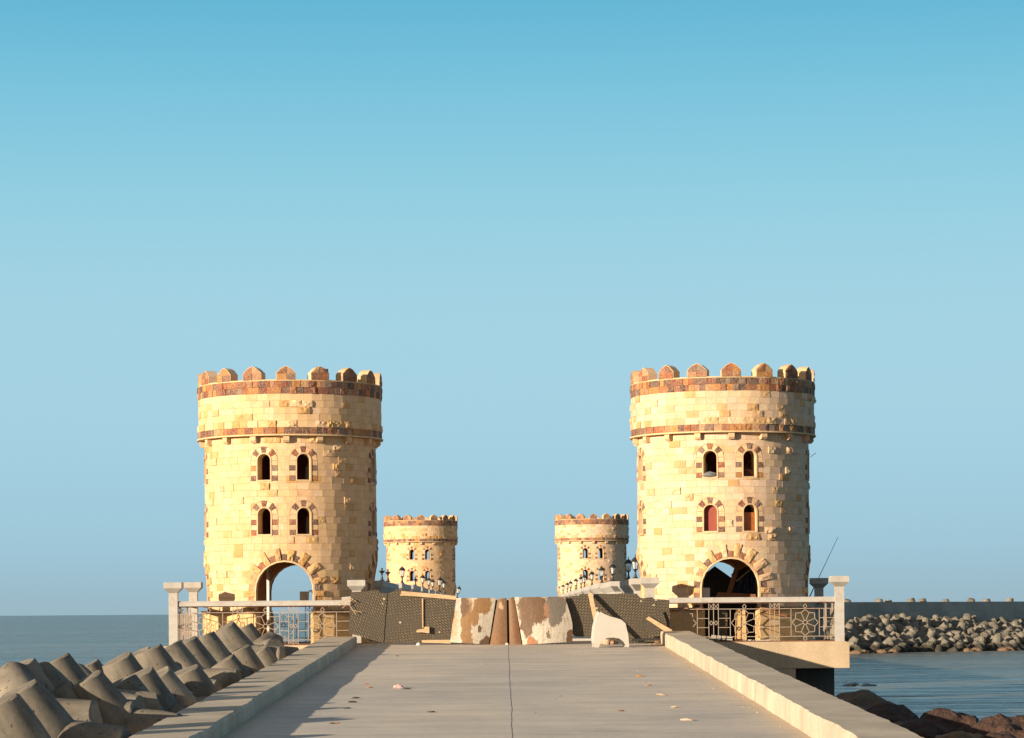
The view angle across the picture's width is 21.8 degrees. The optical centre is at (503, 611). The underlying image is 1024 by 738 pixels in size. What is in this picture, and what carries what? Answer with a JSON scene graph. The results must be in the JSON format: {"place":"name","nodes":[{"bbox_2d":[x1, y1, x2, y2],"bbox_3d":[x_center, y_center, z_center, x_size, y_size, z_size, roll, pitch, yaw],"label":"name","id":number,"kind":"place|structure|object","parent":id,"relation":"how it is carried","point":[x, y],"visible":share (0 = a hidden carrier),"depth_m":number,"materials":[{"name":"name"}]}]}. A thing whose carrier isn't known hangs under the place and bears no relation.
{"place":"outdoors","nodes":[
{"label":"outdoors","id":0,"kind":"place"},
{"bbox_2d":[197,366,382,643],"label":"stone tower","id":1,"kind":"structure","parent":0,"point":[290,473],"depth_m":76.15,"materials":[{"name":"stone"}]},
{"bbox_2d":[221,644,511,737],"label":"deck slab","id":2,"kind":"structure","parent":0,"point":[457,696],"depth_m":48.37,"materials":[{"name":"concrete"}]},
{"bbox_2d":[348,590,386,642],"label":"barrier board","id":3,"kind":"object","parent":2,"relation":"on","point":[367,621],"visible":1,"depth_m":74.78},
{"bbox_2d":[384,590,422,642],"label":"barrier board","id":4,"kind":"object","parent":2,"relation":"on","point":[403,619],"visible":1,"depth_m":74.80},
{"bbox_2d":[422,640,450,642],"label":"timber sill","id":5,"kind":"structure","parent":2,"relation":"on","point":[435,641],"depth_m":74.68,"materials":[{"name":"brown wood"}]},
{"bbox_2d":[423,597,455,639],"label":"barrier board","id":6,"kind":"object","parent":2,"relation":"on","point":[438,613],"visible":1,"depth_m":74.78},
{"bbox_2d":[401,591,456,599],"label":"wooden batten","id":7,"kind":"object","parent":6,"relation":"attached to","point":[405,593],"visible":1,"depth_m":74.70,"materials":[{"name":"brown wood"}]},
{"bbox_2d":[450,598,495,644],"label":"metal sheet","id":8,"kind":"object","parent":2,"relation":"on","point":[472,621],"visible":1,"depth_m":74.58,"materials":[{"name":"metal"}]},
{"bbox_2d":[490,598,506,644],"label":"metal sheet","id":9,"kind":"object","parent":2,"relation":"on","point":[499,634],"visible":1,"depth_m":74.59,"materials":[{"name":"metal"}]},
{"bbox_2d":[489,600,521,643],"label":"barrier board","id":10,"kind":"object","parent":2,"relation":"on","point":[507,622],"visible":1,"depth_m":74.84,"materials":[{"name":"wood"}]},
{"bbox_2d":[277,643,780,727],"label":"crumbs","id":11,"kind":"object","parent":2,"relation":"on","point":[550,666],"visible":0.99,"depth_m":62.75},
{"bbox_2d":[374,581,398,592],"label":"parapet","id":12,"kind":"structure","parent":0,"point":[383,587],"depth_m":85.94,"materials":[{"name":"white paint"}]},
{"bbox_2d":[394,583,410,591],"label":"parapet","id":13,"kind":"structure","parent":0,"point":[403,586],"depth_m":101.53,"materials":[{"name":"white paint"}]},
{"bbox_2d":[407,584,420,592],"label":"parapet","id":14,"kind":"structure","parent":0,"point":[415,588],"depth_m":114.21,"materials":[{"name":"white paint"}]},
{"bbox_2d":[0,614,1023,720],"bbox_3d":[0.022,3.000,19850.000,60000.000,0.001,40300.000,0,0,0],"label":"sea","id":15,"kind":"structure","parent":0,"point":[979,685],"depth_m":160.65,"materials":[{"name":"liquid"}]},
{"bbox_2d":[0,692,50,737],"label":"tetrapod","id":16,"kind":"object","parent":15,"relation":"on","point":[19,718],"visible":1,"depth_m":34.59,"materials":[{"name":"concrete"}]},
{"bbox_2d":[53,681,77,698],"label":"tetrapod","id":17,"kind":"object","parent":15,"relation":"on","point":[65,690],"visible":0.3,"depth_m":39.37,"materials":[{"name":"concrete"}]},
{"bbox_2d":[19,658,55,697],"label":"tetrapod","id":18,"kind":"object","parent":17,"relation":"on","point":[34,667],"visible":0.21,"depth_m":39.27,"materials":[{"name":"concrete"}]},
{"bbox_2d":[39,661,139,717],"bbox_3d":[-6.264,1.690,40.092,1.661,1.996,1.812,-6,-2,9],"label":"tetrapod","id":19,"kind":"object","parent":17,"relation":"on","point":[57,678],"visible":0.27,"depth_m":39.56,"materials":[{"name":"concrete"}]},
{"bbox_2d":[2,679,131,737],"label":"tetrapod","id":20,"kind":"object","parent":15,"relation":"on","point":[56,719],"visible":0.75,"depth_m":35.78,"materials":[{"name":"concrete"}]},
{"bbox_2d":[84,659,103,672],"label":"tetrapod","id":21,"kind":"object","parent":15,"relation":"on","point":[95,665],"visible":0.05,"depth_m":48.07,"materials":[{"name":"concrete"}]},
{"bbox_2d":[72,670,182,734],"bbox_3d":[-5.899,1.682,40.030,2.003,1.670,1.812,-31,12,-7],"label":"tetrapod","id":22,"kind":"object","parent":15,"relation":"on","point":[103,691],"visible":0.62,"depth_m":39.48,"materials":[{"name":"concrete"}]},
{"bbox_2d":[113,675,164,710],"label":"tetrapod","id":23,"kind":"object","parent":15,"relation":"on","point":[133,682],"visible":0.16,"depth_m":43.16,"materials":[{"name":"concrete"}]},
{"bbox_2d":[130,666,188,712],"bbox_3d":[-5.870,1.773,45.016,1.996,1.661,1.813,-25,9,-8],"label":"tetrapod","id":24,"kind":"object","parent":15,"relation":"on","point":[150,679],"visible":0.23,"depth_m":44.58,"materials":[{"name":"concrete"}]},
{"bbox_2d":[230,644,264,672],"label":"tetrapod","id":25,"kind":"object","parent":15,"relation":"on","point":[246,656],"visible":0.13,"depth_m":60.42,"materials":[{"name":"concrete"}]},
{"bbox_2d":[198,631,230,662],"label":"tetrapod","id":26,"kind":"object","parent":25,"relation":"on","point":[215,646],"visible":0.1,"depth_m":60.21,"materials":[{"name":"concrete"}]},
{"bbox_2d":[255,646,277,666],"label":"tetrapod","id":27,"kind":"object","parent":15,"relation":"on","point":[265,655],"visible":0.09,"depth_m":64.55,"materials":[{"name":"concrete"}]},
{"bbox_2d":[215,621,285,659],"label":"tetrapod","id":28,"kind":"object","parent":27,"relation":"on","point":[231,635],"visible":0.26,"depth_m":64.92,"materials":[{"name":"concrete"}]},
{"bbox_2d":[773,668,795,678],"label":"platform wall","id":29,"kind":"structure","parent":15,"relation":"in","point":[791,672],"depth_m":75.12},
{"bbox_2d":[796,668,833,695],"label":"platform footing","id":30,"kind":"object","parent":15,"relation":"in","point":[821,679],"depth_m":77.60,"materials":[{"name":"concrete"}]},
{"bbox_2d":[163,639,849,667],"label":"platform","id":31,"kind":"structure","parent":30,"relation":"on","point":[820,654],"depth_m":75.10,"materials":[{"name":"concrete"}]},
{"bbox_2d":[163,582,183,644],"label":"railing post","id":32,"kind":"object","parent":31,"relation":"on","point":[173,589],"visible":0.88,"depth_m":75.22,"materials":[{"name":"white paint"}]},
{"bbox_2d":[180,607,193,639],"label":"railing","id":33,"kind":"object","parent":31,"relation":"on","point":[188,619],"visible":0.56,"depth_m":78.41,"materials":[{"name":"metal"}]},
{"bbox_2d":[184,582,202,637],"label":"railing post","id":34,"kind":"object","parent":31,"relation":"on","point":[193,589],"visible":0.79,"depth_m":80.08,"materials":[{"name":"white paint"}]},
{"bbox_2d":[203,606,312,642],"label":"railing","id":35,"kind":"object","parent":31,"relation":"on","point":[294,623],"visible":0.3,"depth_m":81.59,"materials":[{"name":"metal"}]},
{"bbox_2d":[178,600,350,644],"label":"railing","id":36,"kind":"object","parent":31,"relation":"on","point":[265,604],"visible":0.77,"depth_m":75.32,"materials":[{"name":"metal"}]},
{"bbox_2d":[267,567,270,631],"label":"drain pipe","id":37,"kind":"object","parent":31,"relation":"on","point":[268,596],"depth_m":79.45,"materials":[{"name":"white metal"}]},
{"bbox_2d":[347,580,365,644],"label":"railing post","id":38,"kind":"object","parent":31,"relation":"on","point":[356,585],"visible":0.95,"depth_m":75.11,"materials":[{"name":"white paint"}]},
{"bbox_2d":[640,577,658,642],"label":"railing post","id":39,"kind":"object","parent":31,"relation":"on","point":[649,584],"visible":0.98,"depth_m":75.15,"materials":[{"name":"white paint"}]},
{"bbox_2d":[644,611,666,636],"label":"barrier board","id":40,"kind":"object","parent":31,"relation":"on","point":[653,630],"visible":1,"depth_m":74.66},
{"bbox_2d":[646,617,671,630],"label":"wooden plank","id":41,"kind":"object","parent":40,"relation":"attached to","point":[659,625],"visible":1,"depth_m":74.58,"materials":[{"name":"brown wood"}]},
{"bbox_2d":[703,566,731,640],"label":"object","id":42,"kind":"object","parent":31,"relation":"on","point":[716,580],"visible":0.41,"depth_m":77.90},
{"bbox_2d":[719,610,726,640],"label":"upright plank","id":43,"kind":"object","parent":31,"relation":"on","point":[722,622],"visible":0.79,"depth_m":76.25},
{"bbox_2d":[735,609,746,640],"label":"stone block","id":44,"kind":"object","parent":31,"relation":"on","point":[739,627],"depth_m":75.94,"materials":[{"name":"stone"}]},
{"bbox_2d":[731,566,755,640],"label":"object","id":45,"kind":"object","parent":31,"relation":"on","point":[749,608],"visible":0.25,"depth_m":78.40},
{"bbox_2d":[668,597,834,641],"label":"railing","id":46,"kind":"object","parent":31,"relation":"on","point":[718,600],"visible":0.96,"depth_m":75.32,"materials":[{"name":"metal"}]},
{"bbox_2d":[809,578,827,639],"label":"railing post","id":47,"kind":"object","parent":31,"relation":"on","point":[818,584],"visible":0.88,"depth_m":80.08,"materials":[{"name":"white paint"}]},
{"bbox_2d":[819,603,833,639],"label":"railing","id":48,"kind":"object","parent":31,"relation":"on","point":[828,621],"visible":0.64,"depth_m":78.14,"materials":[{"name":"metal"}]},
{"bbox_2d":[829,576,848,640],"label":"railing post","id":49,"kind":"object","parent":31,"relation":"on","point":[838,583],"visible":1,"depth_m":75.22,"materials":[{"name":"white paint"}]},
{"bbox_2d":[856,634,873,646],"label":"tetrapod","id":50,"kind":"object","parent":15,"relation":"in","point":[862,642],"visible":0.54,"depth_m":183.32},
{"bbox_2d":[836,689,895,710],"bbox_3d":[8.262,2.644,61.930,2.454,1.665,1.897,0,0,0],"label":"boulder","id":51,"kind":"object","parent":15,"relation":"in","point":[864,699],"visible":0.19,"depth_m":61.89,"materials":[{"name":"stone"}]},
{"bbox_2d":[875,630,888,641],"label":"tetrapod","id":52,"kind":"object","parent":15,"relation":"in","point":[883,634],"visible":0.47,"depth_m":184.94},
{"bbox_2d":[866,703,918,722],"bbox_3d":[8.068,2.529,55.015,1.934,1.288,1.527,0,0,0],"label":"boulder","id":53,"kind":"object","parent":15,"relation":"on","point":[892,713],"visible":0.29,"depth_m":54.83,"materials":[{"name":"stone"}]},
{"bbox_2d":[808,601,1023,636],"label":"breakwater wall","id":54,"kind":"structure","parent":15,"relation":"in","point":[1008,610],"depth_m":196.59,"materials":[{"name":"concrete"}]},
{"bbox_2d":[908,719,956,737],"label":"boulder","id":55,"kind":"object","parent":15,"relation":"on","point":[927,728],"visible":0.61,"depth_m":45.76,"materials":[{"name":"stone"}]},
{"bbox_2d":[899,707,978,728],"bbox_3d":[7.767,2.326,47.046,1.696,1.300,1.494,0,0,34],"label":"boulder","id":56,"kind":"object","parent":15,"relation":"on","point":[950,718],"visible":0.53,"depth_m":46.55,"materials":[{"name":"stone"}]},
{"bbox_2d":[987,634,1001,644],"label":"tetrapod","id":57,"kind":"object","parent":15,"relation":"in","point":[997,638],"visible":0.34,"depth_m":190.59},
{"bbox_2d":[968,713,1023,737],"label":"boulder","id":58,"kind":"object","parent":15,"relation":"on","point":[999,722],"visible":0.79,"depth_m":44.87,"materials":[{"name":"stone"}]},
{"bbox_2d":[995,642,1002,647],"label":"tetrapod","id":59,"kind":"object","parent":15,"relation":"in","point":[998,644],"visible":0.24,"depth_m":189.07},
{"bbox_2d":[1009,640,1021,650],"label":"tetrapod","id":60,"kind":"object","parent":59,"relation":"on","point":[1014,643],"visible":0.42,"depth_m":189.19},
{"bbox_3d":[7.429,3.040,41.769,1.182,0.807,0.967,0,0,0],"label":"boulder","id":61,"kind":"object","parent":15,"relation":"in","visible":0},
{"bbox_2d":[981,731,1016,737],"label":"boulder","id":62,"kind":"object","parent":61,"relation":"on","point":[1004,734],"visible":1,"depth_m":41.84,"materials":[{"name":"stone"}]},
{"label":"tetrapod","id":63,"kind":"object","parent":15,"relation":"in","visible":0},
{"bbox_2d":[102,651,198,696],"bbox_3d":[-6.639,1.560,48.112,1.996,1.661,1.813,-28,9,-8],"label":"tetrapod","id":64,"kind":"object","parent":63,"relation":"on","point":[123,665],"visible":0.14,"depth_m":47.60,"materials":[{"name":"concrete"}]},
{"bbox_2d":[174,664,217,696],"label":"tetrapod","id":65,"kind":"object","parent":63,"relation":"on","point":[195,678],"visible":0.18,"depth_m":49.92,"materials":[{"name":"concrete"}]},
{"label":"tetrapod","id":66,"kind":"object","parent":15,"relation":"in","visible":0},
{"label":"tetrapod","id":67,"kind":"object","parent":66,"relation":"on","visible":0},
{"bbox_2d":[165,640,242,688],"bbox_3d":[-6.434,1.357,55.163,1.813,1.661,1.996,-28,5,9],"label":"tetrapod","id":68,"kind":"object","parent":67,"relation":"on","point":[178,651],"visible":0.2,"depth_m":54.87,"materials":[{"name":"concrete"}]},
{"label":"tetrapod","id":69,"kind":"object","parent":15,"relation":"in","visible":0},
{"bbox_2d":[135,644,222,690],"bbox_3d":[-6.649,1.470,52.252,1.989,1.647,1.792,-26,5,-9],"label":"tetrapod","id":70,"kind":"object","parent":69,"relation":"on","point":[157,657],"visible":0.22,"depth_m":51.78,"materials":[{"name":"concrete"}]},
{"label":"tetrapod","id":71,"kind":"object","parent":15,"relation":"in","visible":0},
{"bbox_2d":[0,661,102,722],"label":"tetrapod","id":72,"kind":"object","parent":71,"relation":"on","point":[13,674],"visible":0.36,"depth_m":38.63,"materials":[{"name":"concrete"}]},
{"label":"tetrapod","id":73,"kind":"object","parent":15,"relation":"in","visible":0},
{"bbox_2d":[78,663,160,709],"bbox_3d":[-6.373,1.553,42.928,1.670,2.003,1.813,-6,42,-6],"label":"tetrapod","id":74,"kind":"object","parent":73,"relation":"on","point":[151,698],"visible":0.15,"depth_m":42.68,"materials":[{"name":"concrete"}]},
{"bbox_2d":[50,653,146,708],"bbox_3d":[-6.815,1.488,42.501,2.003,1.670,1.813,-29,7,-8],"label":"tetrapod","id":75,"kind":"object","parent":74,"relation":"on","point":[67,666],"visible":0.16,"depth_m":42.03,"materials":[{"name":"concrete"}]},
{"bbox_2d":[0,0,1023,615],"label":"sky","id":76,"kind":"structure","parent":0,"point":[504,213],"materials":[{"name":"blue"}]},
{"bbox_2d":[590,583,603,593],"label":"parapet","id":77,"kind":"structure","parent":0,"point":[594,588],"depth_m":114.57,"materials":[{"name":"white paint"}]},
{"bbox_2d":[600,581,621,593],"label":"parapet","id":78,"kind":"structure","parent":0,"point":[610,587],"depth_m":99.14,"materials":[{"name":"white paint"}]},
{"bbox_2d":[618,578,640,597],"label":"parapet","id":79,"kind":"structure","parent":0,"point":[631,586],"depth_m":83.23,"materials":[{"name":"white paint"}]},
{"bbox_2d":[624,556,631,579],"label":"lantern","id":80,"kind":"object","parent":79,"relation":"on","point":[627,562],"visible":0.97,"depth_m":87.34,"materials":[{"name":"black metal"}]},
{"bbox_2d":[508,643,811,737],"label":"deck slab","id":81,"kind":"structure","parent":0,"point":[601,695],"depth_m":47.97,"materials":[{"name":"concrete"}]},
{"bbox_2d":[509,597,521,644],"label":"metal sheet","id":82,"kind":"object","parent":81,"relation":"on","point":[514,636],"visible":1,"depth_m":74.58,"materials":[{"name":"metal"}]},
{"bbox_2d":[515,597,572,644],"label":"metal sheet","id":83,"kind":"object","parent":81,"relation":"on","point":[541,620],"visible":1,"depth_m":74.49,"materials":[{"name":"metal"}]},
{"bbox_2d":[565,594,593,636],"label":"barrier board","id":84,"kind":"object","parent":81,"relation":"on","point":[579,608],"visible":0.8,"depth_m":74.81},
{"bbox_2d":[588,593,602,644],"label":"wooden plank","id":85,"kind":"object","parent":81,"relation":"on","point":[592,604],"visible":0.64,"depth_m":74.39,"materials":[{"name":"brown wood"}]},
{"bbox_2d":[591,611,628,647],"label":"plastic chair","id":86,"kind":"object","parent":81,"relation":"on","point":[604,626],"visible":1,"depth_m":71.72,"materials":[{"name":"white plastic"}]},
{"bbox_2d":[593,593,669,641],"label":"barrier board","id":87,"kind":"object","parent":81,"relation":"on","point":[630,610],"visible":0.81,"depth_m":74.83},
{"bbox_2d":[630,363,815,640],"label":"stone tower","id":88,"kind":"structure","parent":0,"point":[729,424],"depth_m":76.13,"materials":[{"name":"stone"}]},
{"bbox_2d":[705,505,716,530],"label":"window board","id":89,"kind":"object","parent":88,"relation":"attached to","point":[710,517],"depth_m":75.99,"materials":[{"name":"wood"}]},
{"bbox_2d":[726,561,740,592],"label":"wooden beam","id":90,"kind":"structure","parent":88,"relation":"attached to","point":[734,576],"depth_m":77.25,"materials":[{"name":"brown wood"}]},
{"bbox_2d":[716,592,755,596],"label":"wooden board","id":91,"kind":"object","parent":88,"relation":"attached to","point":[721,594],"visible":0.71,"depth_m":77.15,"materials":[{"name":"brown wood"}]},
{"bbox_2d":[732,570,755,593],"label":"tarpaulin","id":92,"kind":"object","parent":88,"relation":"hanging from","point":[746,584],"visible":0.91,"depth_m":77.65,"materials":[{"name":"fabric"}]},
{"bbox_2d":[743,468,753,475],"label":"blanket","id":93,"kind":"object","parent":88,"relation":"on","point":[748,472],"visible":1,"depth_m":76.01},
{"bbox_2d":[744,512,754,530],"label":"window board","id":94,"kind":"object","parent":88,"relation":"attached to","point":[749,521],"depth_m":75.98,"materials":[{"name":"wood"}]},
{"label":"causeway","id":95,"kind":"structure","parent":0,"visible":0},
{"bbox_2d":[156,666,206,705],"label":"tetrapod","id":96,"kind":"object","parent":95,"relation":"on","point":[180,691],"visible":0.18,"depth_m":46.50,"materials":[{"name":"concrete"}]},
{"bbox_2d":[129,636,356,737],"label":"kerb","id":97,"kind":"structure","parent":95,"relation":"on","point":[223,712],"depth_m":45.59,"materials":[{"name":"concrete"}]},
{"bbox_2d":[211,654,250,677],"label":"tetrapod","id":98,"kind":"object","parent":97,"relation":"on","point":[232,661],"visible":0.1,"depth_m":56.63,"materials":[{"name":"concrete"}]},
{"bbox_2d":[660,631,923,737],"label":"kerb","id":99,"kind":"structure","parent":95,"relation":"on","point":[810,711],"depth_m":43.52,"materials":[{"name":"concrete"}]},
{"bbox_3d":[7.512,3.087,43.145,1.331,0.797,1.015,0,0,0],"label":"boulder","id":100,"kind":"object","parent":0,"visible":0},
{"bbox_2d":[935,731,982,737],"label":"boulder","id":101,"kind":"object","parent":100,"relation":"on","point":[958,734],"visible":0.95,"depth_m":42.70,"materials":[{"name":"stone"}]},
{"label":"far platform","id":102,"kind":"structure","parent":0,"visible":0},
{"bbox_2d":[383,515,457,622],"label":"stone tower","id":103,"kind":"structure","parent":102,"relation":"on","point":[420,536],"depth_m":191.84,"materials":[{"name":"stone"}]},
{"bbox_2d":[554,513,628,596],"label":"stone tower","id":104,"kind":"structure","parent":102,"relation":"on","point":[607,536],"depth_m":191.84,"materials":[{"name":"stone"}]},
{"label":"tetrapod","id":105,"kind":"object","parent":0,"visible":0},
{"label":"tetrapod","id":106,"kind":"object","parent":105,"relation":"on","visible":0},
{"bbox_2d":[183,636,253,674],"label":"tetrapod","id":107,"kind":"object","parent":106,"relation":"on","point":[199,651],"visible":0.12,"depth_m":57.40,"materials":[{"name":"concrete"}]},
{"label":"tetrapod","id":108,"kind":"object","parent":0,"visible":0},
{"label":"tetrapod","id":109,"kind":"object","parent":108,"relation":"on","visible":0},
{"bbox_2d":[252,632,285,649],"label":"tetrapod","id":110,"kind":"object","parent":109,"relation":"on","point":[271,638],"visible":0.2,"depth_m":67.35,"materials":[{"name":"concrete"}]},
{"bbox_2d":[240,623,298,656],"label":"tetrapod","id":111,"kind":"object","parent":110,"relation":"on","point":[251,632],"visible":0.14,"depth_m":68.05,"materials":[{"name":"concrete"}]},
{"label":"tetrapod","id":112,"kind":"object","parent":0,"visible":0},
{"bbox_2d":[884,624,894,633],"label":"tetrapod","id":113,"kind":"object","parent":112,"relation":"on","point":[889,628],"visible":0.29,"depth_m":186.83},
{"bbox_2d":[871,622,882,629],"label":"tetrapod","id":114,"kind":"object","parent":113,"relation":"on","point":[880,624],"visible":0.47,"depth_m":187.40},
{"bbox_2d":[860,616,883,630],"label":"tetrapod","id":115,"kind":"object","parent":114,"relation":"on","point":[867,619],"visible":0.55,"depth_m":186.81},
{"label":"tetrapod","id":116,"kind":"object","parent":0,"visible":0},
{"bbox_2d":[956,622,965,632],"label":"tetrapod","id":117,"kind":"object","parent":116,"relation":"on","point":[961,626],"visible":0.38,"depth_m":193.17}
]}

